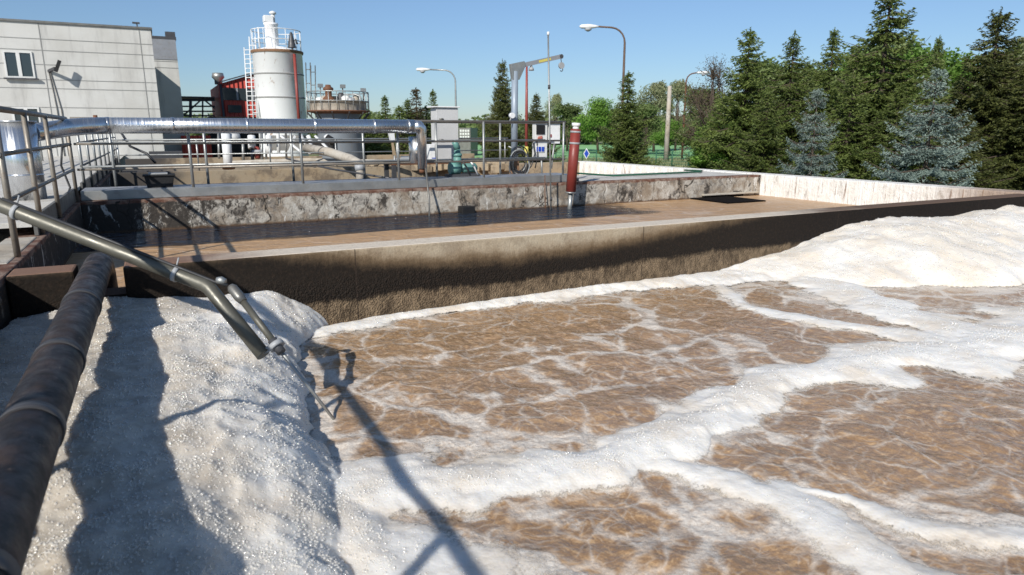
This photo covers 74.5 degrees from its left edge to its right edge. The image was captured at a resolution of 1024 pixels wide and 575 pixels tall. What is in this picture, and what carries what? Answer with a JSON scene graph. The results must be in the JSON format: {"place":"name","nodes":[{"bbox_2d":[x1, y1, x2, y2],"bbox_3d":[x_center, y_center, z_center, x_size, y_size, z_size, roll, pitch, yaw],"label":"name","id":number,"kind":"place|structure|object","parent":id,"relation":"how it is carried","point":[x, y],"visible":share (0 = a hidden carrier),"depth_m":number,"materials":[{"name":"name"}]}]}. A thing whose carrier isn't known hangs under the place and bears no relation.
{"place":"outdoors","nodes":[
{"label":"outdoors","id":0,"kind":"place"},
{"bbox_2d":[0,156,122,241],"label":"pavement","id":1,"kind":"structure","parent":0,"point":[4,234],"depth_m":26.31,"materials":[{"name":"concrete"}]},
{"bbox_2d":[149,151,182,157],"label":"wall","id":2,"kind":"structure","parent":0,"point":[167,152],"depth_m":26.31,"materials":[{"name":"grey concrete"}]},
{"bbox_2d":[151,31,185,150],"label":"concrete building","id":3,"kind":"structure","parent":0,"point":[167,74],"depth_m":35.29,"materials":[{"name":"grey concrete"}]},
{"bbox_2d":[181,96,214,117],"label":"pipe bridge","id":4,"kind":"structure","parent":3,"relation":"attached to","point":[190,99],"depth_m":40.46,"materials":[{"name":"grey metal"}]},
{"bbox_2d":[207,117,259,156],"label":"machine hall","id":5,"kind":"structure","parent":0,"point":[236,148],"depth_m":38.54,"materials":[{"name":"metal"}]},
{"bbox_2d":[210,72,255,116],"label":"red shed","id":6,"kind":"structure","parent":5,"relation":"on","point":[230,99],"depth_m":39.67,"materials":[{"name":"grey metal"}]},
{"bbox_2d":[222,88,254,100],"bbox_3d":[-16.057,-11.378,39.634,2.043,0.690,0.080,-7,15,-27],"label":"window","id":7,"kind":"structure","parent":6,"relation":"in","point":[228,93],"depth_m":39.56,"materials":[{"name":"black glass"}]},
{"bbox_2d":[122,163,371,171],"bbox_3d":[-5.782,-4.051,22.780,13.000,0.001,8.850,-7,15,-27],"label":"gravel strip","id":8,"kind":"object","parent":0,"point":[152,170],"depth_m":22.35,"materials":[{"name":"gravel"}]},
{"bbox_2d":[221,133,239,169],"bbox_3d":[-8.000,-3.882,19.119,0.443,1.056,0.788,3,13,12],"label":"vent pipe","id":9,"kind":"object","parent":8,"relation":"on","point":[227,148],"visible":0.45,"depth_m":18.91,"materials":[{"name":"metal"}]},
{"bbox_2d":[217,133,329,164],"bbox_3d":[-7.141,-4.248,20.511,3.040,0.930,1.778,2,13,10],"label":"valve group","id":10,"kind":"object","parent":8,"relation":"on","point":[253,148],"visible":0.56,"depth_m":19.96,"materials":[{"name":"white paint"}]},
{"bbox_2d":[271,134,337,153],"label":"pipes","id":11,"kind":"object","parent":8,"relation":"on","point":[296,147],"visible":0.4,"depth_m":21.92,"materials":[{"name":"metal"}]},
{"bbox_2d":[368,161,508,172],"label":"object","id":12,"kind":"object","parent":8,"relation":"on","point":[492,167],"visible":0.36,"depth_m":19.09,"materials":[{"name":"beige concrete"}]},
{"bbox_2d":[524,66,527,162],"bbox_3d":[0.511,-5.530,23.760,0.136,4.538,0.140,-7,15,-27],"label":"mast","id":13,"kind":"object","parent":8,"relation":"on","point":[526,113],"visible":0.62,"depth_m":23.55,"materials":[{"name":"metal"}]},
{"bbox_2d":[65,195,857,286],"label":"basin water","id":14,"kind":"structure","parent":0,"point":[192,241],"depth_m":10.17,"materials":[{"name":"liquid"}]},
{"bbox_2d":[0,252,117,574],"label":"black pipe","id":15,"kind":"object","parent":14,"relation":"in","point":[34,414],"visible":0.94,"depth_m":2.27,"materials":[{"name":"rubber"}]},
{"bbox_2d":[547,32,551,208],"bbox_3d":[0.676,-2.763,12.091,0.149,3.447,0.046,-7,15,-27],"label":"tall pole","id":16,"kind":"object","parent":14,"relation":"in","point":[549,120],"visible":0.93,"depth_m":12.02,"materials":[{"name":"metal"}]},
{"bbox_2d":[565,123,580,208],"bbox_3d":[1.118,-2.154,12.375,0.276,1.702,0.200,-7,15,-27],"label":"level meter","id":17,"kind":"object","parent":14,"relation":"in","point":[574,143],"visible":0.94,"depth_m":12.27,"materials":[{"name":"red paint"}]},
{"bbox_2d":[459,128,477,154],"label":"shed","id":18,"kind":"structure","parent":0,"point":[468,132],"depth_m":62.20,"materials":[{"name":"metal"}]},
{"bbox_2d":[0,0,1023,119],"label":"sky","id":19,"kind":"structure","parent":0,"point":[377,46],"materials":[{"name":"blue"}]},
{"bbox_2d":[547,123,560,168],"bbox_3d":[0.838,-2.993,14.194,0.318,0.958,0.220,-7,15,-27],"label":"control panel","id":20,"kind":"object","parent":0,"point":[555,130],"visible":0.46,"depth_m":14.10,"materials":[{"name":"white paint"}]},
{"bbox_2d":[475,143,693,158],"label":"field","id":21,"kind":"structure","parent":0,"point":[593,149],"depth_m":80.65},
{"bbox_2d":[544,94,561,147],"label":"leafy tree","id":22,"kind":"object","parent":21,"relation":"on","point":[556,98],"visible":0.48,"depth_m":93.22,"materials":[{"name":"green plant"}]},
{"bbox_2d":[550,102,585,150],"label":"leafy tree","id":23,"kind":"object","parent":21,"relation":"on","point":[566,112],"visible":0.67,"depth_m":76.27,"materials":[{"name":"green plant"}]},
{"bbox_2d":[476,156,691,167],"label":"grass","id":24,"kind":"structure","parent":21,"relation":"on","point":[666,162],"depth_m":47.29,"materials":[{"name":"green plant"}]},
{"bbox_2d":[570,95,618,153],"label":"leafy tree","id":25,"kind":"object","parent":21,"relation":"on","point":[599,111],"visible":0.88,"depth_m":68.00,"materials":[{"name":"green plant"}]},
{"bbox_2d":[632,102,664,142],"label":"leafy tree","id":26,"kind":"object","parent":21,"relation":"on","point":[648,110],"visible":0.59,"depth_m":64.75,"materials":[{"name":"green plant"}]},
{"bbox_2d":[634,80,667,151],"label":"leafy tree","id":27,"kind":"object","parent":21,"relation":"on","point":[657,90],"visible":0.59,"depth_m":72.78,"materials":[{"name":"green plant"}]},
{"bbox_2d":[650,117,685,155],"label":"leafy tree","id":28,"kind":"object","parent":21,"relation":"on","point":[659,137],"visible":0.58,"depth_m":60.89,"materials":[{"name":"green plant"}]},
{"bbox_2d":[662,79,692,150],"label":"leafy tree","id":29,"kind":"object","parent":21,"relation":"on","point":[678,91],"visible":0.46,"depth_m":77.94,"materials":[{"name":"green plant"}]},
{"bbox_2d":[297,281,1023,574],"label":"aeration water","id":30,"kind":"structure","parent":0,"point":[943,445],"depth_m":3.76,"materials":[{"name":"liquid"}]},
{"bbox_2d":[0,205,1023,574],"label":"foam","id":31,"kind":"object","parent":30,"relation":"on","point":[832,531],"visible":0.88,"depth_m":3.13,"materials":[{"name":"white"}]},
{"bbox_2d":[0,206,1023,574],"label":"foam bubbles","id":32,"kind":"object","parent":31,"relation":"on","point":[326,564],"visible":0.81,"depth_m":2.82,"materials":[{"name":"white"}]},
{"label":"ground","id":33,"kind":"structure","parent":0,"visible":0},
{"bbox_2d":[0,18,163,170],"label":"concrete building","id":34,"kind":"structure","parent":33,"relation":"on","point":[68,70],"depth_m":29.44,"materials":[{"name":"concrete"}]},
{"bbox_2d":[2,50,38,79],"bbox_3d":[-20.733,-9.353,28.343,1.220,1.149,0.180,-7,15,-27],"label":"window","id":35,"kind":"structure","parent":34,"relation":"in","point":[19,65],"depth_m":28.36,"materials":[{"name":"white plastic"}]},
{"bbox_2d":[11,107,40,122],"bbox_3d":[-20.794,-7.343,28.834,0.966,0.734,0.080,-7,15,-27],"label":"window","id":36,"kind":"structure","parent":34,"relation":"in","point":[16,117],"depth_m":28.84,"materials":[{"name":"white plastic"}]},
{"bbox_2d":[181,135,211,157],"bbox_3d":[-17.138,-7.224,36.612,1.404,2.031,2.000,-7,15,-27],"label":"red cabin","id":37,"kind":"object","parent":33,"relation":"on","point":[193,148],"visible":0.39,"depth_m":35.67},
{"bbox_2d":[244,11,308,156],"bbox_3d":[-11.330,-9.270,32.742,3.204,7.766,2.424,2,13,10],"label":"silo","id":38,"kind":"object","parent":33,"relation":"on","point":[278,82],"visible":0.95,"depth_m":31.69,"materials":[{"name":"white metal"}]},
{"bbox_2d":[306,84,369,158],"bbox_3d":[-6.937,-6.078,27.136,2.544,4.081,2.544,-7,15,-27],"label":"grey tank","id":39,"kind":"object","parent":33,"relation":"on","point":[328,105],"visible":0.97,"depth_m":26.31,"materials":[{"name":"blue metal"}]},
{"bbox_2d":[361,113,391,154],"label":"young spruce","id":40,"kind":"object","parent":33,"relation":"on","point":[371,147],"visible":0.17,"depth_m":30.49,"materials":[{"name":"green plant"}]},
{"bbox_2d":[379,95,392,135],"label":"young spruce","id":41,"kind":"object","parent":33,"relation":"on","point":[383,99],"visible":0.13,"depth_m":39.25,"materials":[{"name":"green plant"}]},
{"bbox_2d":[381,105,414,154],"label":"young spruce","id":42,"kind":"object","parent":33,"relation":"on","point":[402,146],"visible":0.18,"depth_m":31.55,"materials":[{"name":"green plant"}]},
{"bbox_2d":[385,98,427,153],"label":"young spruce","id":43,"kind":"object","parent":33,"relation":"on","point":[407,105],"visible":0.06,"depth_m":32.40,"materials":[{"name":"green plant"}]},
{"bbox_2d":[409,87,427,143],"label":"young spruce","id":44,"kind":"object","parent":33,"relation":"on","point":[417,109],"visible":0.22,"depth_m":32.37,"materials":[{"name":"green plant"}]},
{"bbox_2d":[420,105,431,143],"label":"young spruce","id":45,"kind":"object","parent":33,"relation":"on","point":[426,110],"visible":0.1,"depth_m":33.45,"materials":[{"name":"green plant"}]},
{"bbox_2d":[183,109,693,144],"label":"wood","id":46,"kind":"object","parent":33,"relation":"on","point":[469,125],"visible":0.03,"depth_m":114.54,"materials":[{"name":"green plant"}]},
{"bbox_2d":[475,58,530,162],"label":"spruce","id":47,"kind":"object","parent":33,"relation":"on","point":[502,111],"visible":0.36,"depth_m":28.28,"materials":[{"name":"green plant"}]},
{"bbox_2d":[518,93,565,162],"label":"spruce","id":48,"kind":"object","parent":33,"relation":"on","point":[537,116],"visible":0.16,"depth_m":33.39,"materials":[{"name":"green plant"}]},
{"bbox_2d":[579,24,625,138],"bbox_3d":[4.666,-9.771,35.261,2.437,7.604,0.374,1,13,3],"label":"street lamp","id":49,"kind":"object","parent":33,"relation":"on","point":[587,27],"visible":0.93,"depth_m":34.48,"materials":[{"name":"metal"}]},
{"bbox_2d":[555,150,693,166],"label":"fence","id":50,"kind":"object","parent":33,"relation":"on","point":[601,157],"visible":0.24,"depth_m":41.71,"materials":[{"name":"metal"}]},
{"bbox_2d":[596,71,661,165],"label":"spruce","id":51,"kind":"object","parent":33,"relation":"on","point":[625,149],"visible":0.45,"depth_m":26.41,"materials":[{"name":"green plant"}]},
{"bbox_2d":[663,86,671,159],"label":"utility pole","id":52,"kind":"object","parent":33,"relation":"on","point":[667,134],"visible":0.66,"depth_m":49.28,"materials":[{"name":"concrete"}]},
{"bbox_2d":[673,85,723,142],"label":"leafy tree","id":53,"kind":"object","parent":33,"relation":"on","point":[692,118],"visible":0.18,"depth_m":48.47,"materials":[{"name":"green plant"}]},
{"bbox_2d":[664,56,738,158],"bbox_3d":[9.944,-8.529,33.471,3.936,6.013,4.570,-9,16,-35],"label":"bare tree","id":54,"kind":"object","parent":33,"relation":"on","point":[716,72],"visible":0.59,"depth_m":33.25,"materials":[{"name":"brown plant"}]},
{"bbox_2d":[683,99,730,167],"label":"spruce","id":55,"kind":"object","parent":33,"relation":"on","point":[716,127],"visible":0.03,"depth_m":26.59,"materials":[{"name":"green plant"}]},
{"bbox_2d":[687,144,738,168],"bbox_3d":[7.183,-4.290,24.215,2.096,1.924,2.180,-1,13,-4],"label":"bush","id":56,"kind":"object","parent":33,"relation":"on","point":[695,159],"visible":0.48,"depth_m":23.50,"materials":[{"name":"green plant"}]},
{"bbox_2d":[672,27,800,174],"bbox_3d":[7.938,-5.846,23.689,5.068,6.308,4.731,11,17,40],"label":"spruce","id":57,"kind":"object","parent":33,"relation":"on","point":[738,110],"visible":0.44,"depth_m":23.23,"materials":[{"name":"green plant"}]},
{"bbox_2d":[718,89,801,174],"bbox_3d":[7.844,-4.245,20.915,2.964,3.770,3.384,1,13,3],"label":"spruce","id":58,"kind":"object","parent":33,"relation":"on","point":[764,147],"visible":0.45,"depth_m":20.65,"materials":[{"name":"green plant"}]},
{"bbox_2d":[734,56,787,123],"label":"leafy tree","id":59,"kind":"object","parent":33,"relation":"on","point":[771,66],"visible":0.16,"depth_m":41.97,"materials":[{"name":"green plant"}]},
{"bbox_2d":[761,29,823,174],"bbox_3d":[10.060,-6.186,24.619,4.452,6.162,3.900,2,13,10],"label":"spruce","id":60,"kind":"object","parent":33,"relation":"on","point":[800,105],"visible":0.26,"depth_m":24.17,"materials":[{"name":"green plant"}]},
{"bbox_2d":[755,64,832,125],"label":"leafy tree","id":61,"kind":"object","parent":33,"relation":"on","point":[786,80],"visible":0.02,"depth_m":36.67,"materials":[{"name":"green plant"}]},
{"bbox_2d":[791,61,821,113],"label":"spruce","id":62,"kind":"object","parent":33,"relation":"on","point":[810,66],"visible":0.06,"depth_m":28.12,"materials":[{"name":"green plant"}]},
{"bbox_2d":[776,88,848,177],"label":"blue spruce","id":63,"kind":"object","parent":33,"relation":"on","point":[811,158],"visible":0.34,"depth_m":16.30,"materials":[{"name":"green plant"}]},
{"bbox_2d":[790,27,865,162],"bbox_3d":[12.478,-6.684,26.444,4.283,6.782,4.588,4,14,18],"label":"spruce","id":64,"kind":"object","parent":33,"relation":"on","point":[833,41],"visible":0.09,"depth_m":26.05,"materials":[{"name":"green plant"}]},
{"bbox_2d":[792,70,886,179],"bbox_3d":[9.370,-3.943,18.901,3.252,4.136,3.713,-11,17,-39],"label":"spruce","id":65,"kind":"object","parent":33,"relation":"on","point":[847,157],"visible":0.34,"depth_m":18.54,"materials":[{"name":"green plant"}]},
{"bbox_2d":[791,0,944,174],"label":"spruce","id":66,"kind":"object","parent":33,"relation":"on","point":[880,88],"visible":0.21,"depth_m":19.59,"materials":[{"name":"green plant"}]},
{"bbox_2d":[848,82,933,178],"bbox_3d":[10.426,-3.645,18.591,2.976,3.894,3.188,10,17,37],"label":"spruce","id":67,"kind":"object","parent":33,"relation":"on","point":[894,107],"visible":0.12,"depth_m":18.18,"materials":[{"name":"green plant"}]},
{"bbox_2d":[850,35,932,72],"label":"leafy tree","id":68,"kind":"object","parent":33,"relation":"on","point":[894,46],"visible":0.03,"depth_m":39.46,"materials":[{"name":"green plant"}]},
{"bbox_2d":[863,105,943,183],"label":"spruce","id":69,"kind":"object","parent":33,"relation":"on","point":[899,138],"visible":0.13,"depth_m":16.87,"materials":[{"name":"green plant"}]},
{"bbox_2d":[860,67,985,186],"bbox_3d":[8.890,-2.745,14.527,2.658,3.833,2.906,4,14,16],"label":"blue spruce","id":70,"kind":"object","parent":33,"relation":"on","point":[924,153],"visible":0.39,"depth_m":14.24,"materials":[{"name":"green plant"}]},
{"bbox_2d":[906,35,952,133],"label":"spruce","id":71,"kind":"object","parent":33,"relation":"on","point":[937,47],"visible":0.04,"depth_m":26.09,"materials":[{"name":"green plant"}]},
{"bbox_2d":[888,41,971,111],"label":"leafy tree","id":72,"kind":"object","parent":33,"relation":"on","point":[953,71],"visible":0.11,"depth_m":33.64,"materials":[{"name":"green plant"}]},
{"bbox_2d":[928,75,969,163],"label":"spruce","id":73,"kind":"object","parent":33,"relation":"on","point":[946,97],"visible":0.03,"depth_m":19.08,"materials":[{"name":"green plant"}]},
{"bbox_2d":[943,49,983,87],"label":"leafy tree","id":74,"kind":"object","parent":33,"relation":"on","point":[959,59],"visible":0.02,"depth_m":34.84,"materials":[{"name":"green plant"}]},
{"bbox_2d":[929,112,1018,189],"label":"spruce","id":75,"kind":"object","parent":33,"relation":"on","point":[983,183],"visible":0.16,"depth_m":16.16,"materials":[{"name":"green plant"}]},
{"bbox_2d":[925,6,1023,187],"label":"spruce","id":76,"kind":"object","parent":33,"relation":"on","point":[981,97],"visible":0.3,"depth_m":17.70,"materials":[{"name":"green plant"}]},
{"bbox_2d":[960,63,1023,190],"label":"spruce","id":77,"kind":"object","parent":33,"relation":"on","point":[1009,162],"visible":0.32,"depth_m":17.12,"materials":[{"name":"green plant"}]},
{"label":"rear water","id":78,"kind":"structure","parent":0,"visible":0},
{"bbox_2d":[384,161,469,177],"bbox_3d":[-1.672,-1.945,13.344,1.800,1.160,0.560,-7,15,-27],"label":"support frame","id":79,"kind":"object","parent":78,"relation":"on","point":[393,170],"visible":0.17,"depth_m":12.85,"materials":[{"name":"grey metal"}]},
{"bbox_2d":[427,106,459,160],"bbox_3d":[-1.336,-3.007,13.207,0.554,1.051,0.360,-7,15,-27],"label":"cabinet","id":80,"kind":"object","parent":79,"relation":"on","point":[447,131],"visible":0.77,"depth_m":13.08,"materials":[{"name":"metal"}]},
{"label":"basin floor","id":81,"kind":"structure","parent":0,"visible":0},
{"bbox_2d":[0,164,121,330],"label":"basin wall","id":82,"kind":"structure","parent":81,"relation":"on","point":[47,248],"depth_m":6.32,"materials":[{"name":"concrete"}]},
{"bbox_2d":[0,237,36,263],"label":"concrete ledge","id":83,"kind":"object","parent":82,"relation":"on","point":[6,253],"visible":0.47,"depth_m":5.63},
{"bbox_2d":[0,106,79,256],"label":"railing","id":84,"kind":"object","parent":82,"relation":"on","point":[29,150],"visible":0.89,"depth_m":6.28,"materials":[{"name":"metal"}]},
{"bbox_2d":[0,195,334,419],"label":"sensor arm","id":85,"kind":"object","parent":84,"relation":"attached to","point":[259,349],"visible":0.98,"depth_m":3.69},
{"bbox_2d":[0,158,116,235],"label":"walkway","id":86,"kind":"structure","parent":82,"relation":"on","point":[67,201],"depth_m":9.59,"materials":[{"name":"concrete"}]},
{"bbox_2d":[0,120,47,200],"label":"duct","id":87,"kind":"object","parent":86,"relation":"on","point":[17,165],"visible":0.75,"depth_m":8.10,"materials":[{"name":"metal"}]},
{"bbox_2d":[76,134,117,187],"bbox_3d":[-9.214,-3.133,15.183,0.051,1.144,11.200,-7,15,-27],"label":"railing","id":88,"kind":"object","parent":82,"relation":"on","point":[97,139],"visible":0.42,"depth_m":12.78,"materials":[{"name":"metal"}]},
{"bbox_2d":[6,264,126,319],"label":"dividing wall","id":89,"kind":"structure","parent":81,"relation":"on","point":[36,290],"depth_m":4.65,"materials":[{"name":"concrete"}]},
{"bbox_2d":[125,153,474,164],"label":"basin wall","id":90,"kind":"structure","parent":81,"relation":"on","point":[186,160],"depth_m":24.88,"materials":[{"name":"beige concrete"}]},
{"bbox_2d":[80,173,566,200],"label":"walkway","id":91,"kind":"structure","parent":81,"relation":"on","point":[123,192],"depth_m":10.87,"materials":[{"name":"grey paint"}]},
{"bbox_2d":[142,172,174,187],"bbox_3d":[-5.338,-1.633,10.193,0.440,0.215,0.320,-7,15,-27],"label":"tub","id":92,"kind":"object","parent":91,"relation":"on","point":[158,179],"visible":1,"depth_m":10.08,"materials":[{"name":"black plastic"}]},
{"bbox_2d":[79,123,545,186],"bbox_3d":[-2.880,-2.359,11.848,8.000,1.143,0.054,-7,15,-27],"label":"railing","id":93,"kind":"object","parent":91,"relation":"attached to","point":[206,163],"visible":0.36,"depth_m":11.43,"materials":[{"name":"metal"}]},
{"bbox_2d":[70,117,565,196],"bbox_3d":[-2.510,-2.186,11.100,7.950,1.143,0.059,-7,15,-27],"label":"railing","id":94,"kind":"object","parent":91,"relation":"on","point":[300,142],"visible":0.84,"depth_m":10.94,"materials":[{"name":"metal"}]},
{"bbox_2d":[36,115,426,172],"bbox_3d":[-3.902,-2.120,10.182,5.644,0.910,0.814,-9,16,-34],"label":"insulated pipe","id":95,"kind":"object","parent":94,"relation":"attached to","point":[95,124],"visible":0.94,"depth_m":9.96,"materials":[{"name":"metal"}]},
{"bbox_2d":[286,158,391,177],"bbox_3d":[-3.745,-2.494,14.052,0.193,0.270,5.185,-11,17,-39],"label":"long pipe","id":96,"kind":"object","parent":91,"relation":"on","point":[372,175],"visible":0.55,"depth_m":13.49,"materials":[{"name":"grey metal"}]},
{"bbox_2d":[445,142,479,176],"bbox_3d":[-0.926,-2.412,12.560,0.616,0.665,0.280,-7,15,-27],"label":"pump","id":97,"kind":"object","parent":91,"relation":"on","point":[465,169],"visible":0.91,"depth_m":12.48,"materials":[{"name":"teal metal"}]},
{"bbox_2d":[111,162,578,199],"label":"basin wall","id":98,"kind":"structure","parent":81,"relation":"on","point":[215,176],"depth_m":17.45,"materials":[{"name":"beige concrete"}]},
{"bbox_2d":[112,137,507,172],"bbox_3d":[-4.742,-3.628,18.142,10.400,0.772,0.043,-7,15,-27],"label":"railing","id":99,"kind":"object","parent":98,"relation":"on","point":[270,153],"visible":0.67,"depth_m":17.35,"materials":[{"name":"metal"}]},
{"bbox_2d":[232,158,393,162],"bbox_3d":[-5.313,-3.466,18.487,4.525,0.177,0.410,-1,13,-4],"label":"long pipe","id":100,"kind":"object","parent":98,"relation":"on","point":[285,160],"visible":0.3,"depth_m":18.45,"materials":[{"name":"metal"}]},
{"bbox_2d":[302,144,363,178],"bbox_3d":[-4.761,-3.282,17.978,0.293,1.063,3.107,-11,17,-40],"label":"inclined pipe","id":101,"kind":"object","parent":98,"relation":"attached to","point":[335,154],"visible":0.72,"depth_m":17.57,"materials":[{"name":"metal"}]},
{"bbox_2d":[81,174,760,233],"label":"basin wall","id":102,"kind":"structure","parent":81,"relation":"on","point":[127,215],"depth_m":11.16,"materials":[{"name":"concrete"}]},
{"bbox_2d":[690,191,765,203],"bbox_3d":[4.891,-1.807,14.265,1.950,0.314,1.099,-7,15,-27],"label":"overflow opening","id":103,"kind":"object","parent":102,"relation":"attached to","point":[728,198],"visible":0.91,"depth_m":14.16,"materials":[{"name":"black"}]},
{"bbox_2d":[123,193,1023,325],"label":"dividing wall","id":104,"kind":"structure","parent":81,"relation":"on","point":[335,284],"depth_m":6.29,"materials":[{"name":"concrete"}]},
{"bbox_2d":[578,161,1023,204],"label":"basin wall","id":105,"kind":"structure","parent":81,"relation":"on","point":[845,191],"depth_m":13.48,"materials":[{"name":"white concrete"}]},
{"bbox_2d":[577,171,749,180],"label":"concrete slab","id":106,"kind":"structure","parent":105,"relation":"on","point":[596,177],"depth_m":14.64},
{"bbox_2d":[577,169,702,176],"bbox_3d":[2.944,-2.557,14.905,4.065,0.126,0.704,-11,17,-40],"label":"hose","id":107,"kind":"object","parent":106,"relation":"on","point":[694,171],"visible":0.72,"depth_m":14.82,"materials":[{"name":"rubber"}]},
{"bbox_3d":[-0.188,-2.154,13.871,1.850,0.230,0.870,-7,15,-27],"label":"equipment plinth","id":108,"kind":"object","parent":106,"relation":"attached to","visible":0},
{"bbox_2d":[509,142,537,173],"bbox_3d":[0.211,-2.648,13.904,0.693,0.828,0.187,-7,15,-27],"label":"hose coil","id":109,"kind":"object","parent":108,"relation":"on","point":[525,168],"visible":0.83,"depth_m":13.88,"materials":[{"name":"rubber"}]},
{"bbox_2d":[508,54,564,173],"bbox_3d":[0.502,-3.510,14.001,1.365,2.613,0.245,-7,15,-27],"label":"davit crane","id":110,"kind":"object","parent":108,"relation":"on","point":[517,70],"visible":0.88,"depth_m":13.72,"materials":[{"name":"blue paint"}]},
{"bbox_2d":[532,123,546,172],"bbox_3d":[0.570,-2.890,14.040,0.333,1.141,0.200,-7,15,-27],"label":"control panel","id":111,"kind":"object","parent":108,"relation":"on","point":[539,131],"visible":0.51,"depth_m":13.97,"materials":[{"name":"white plastic"}]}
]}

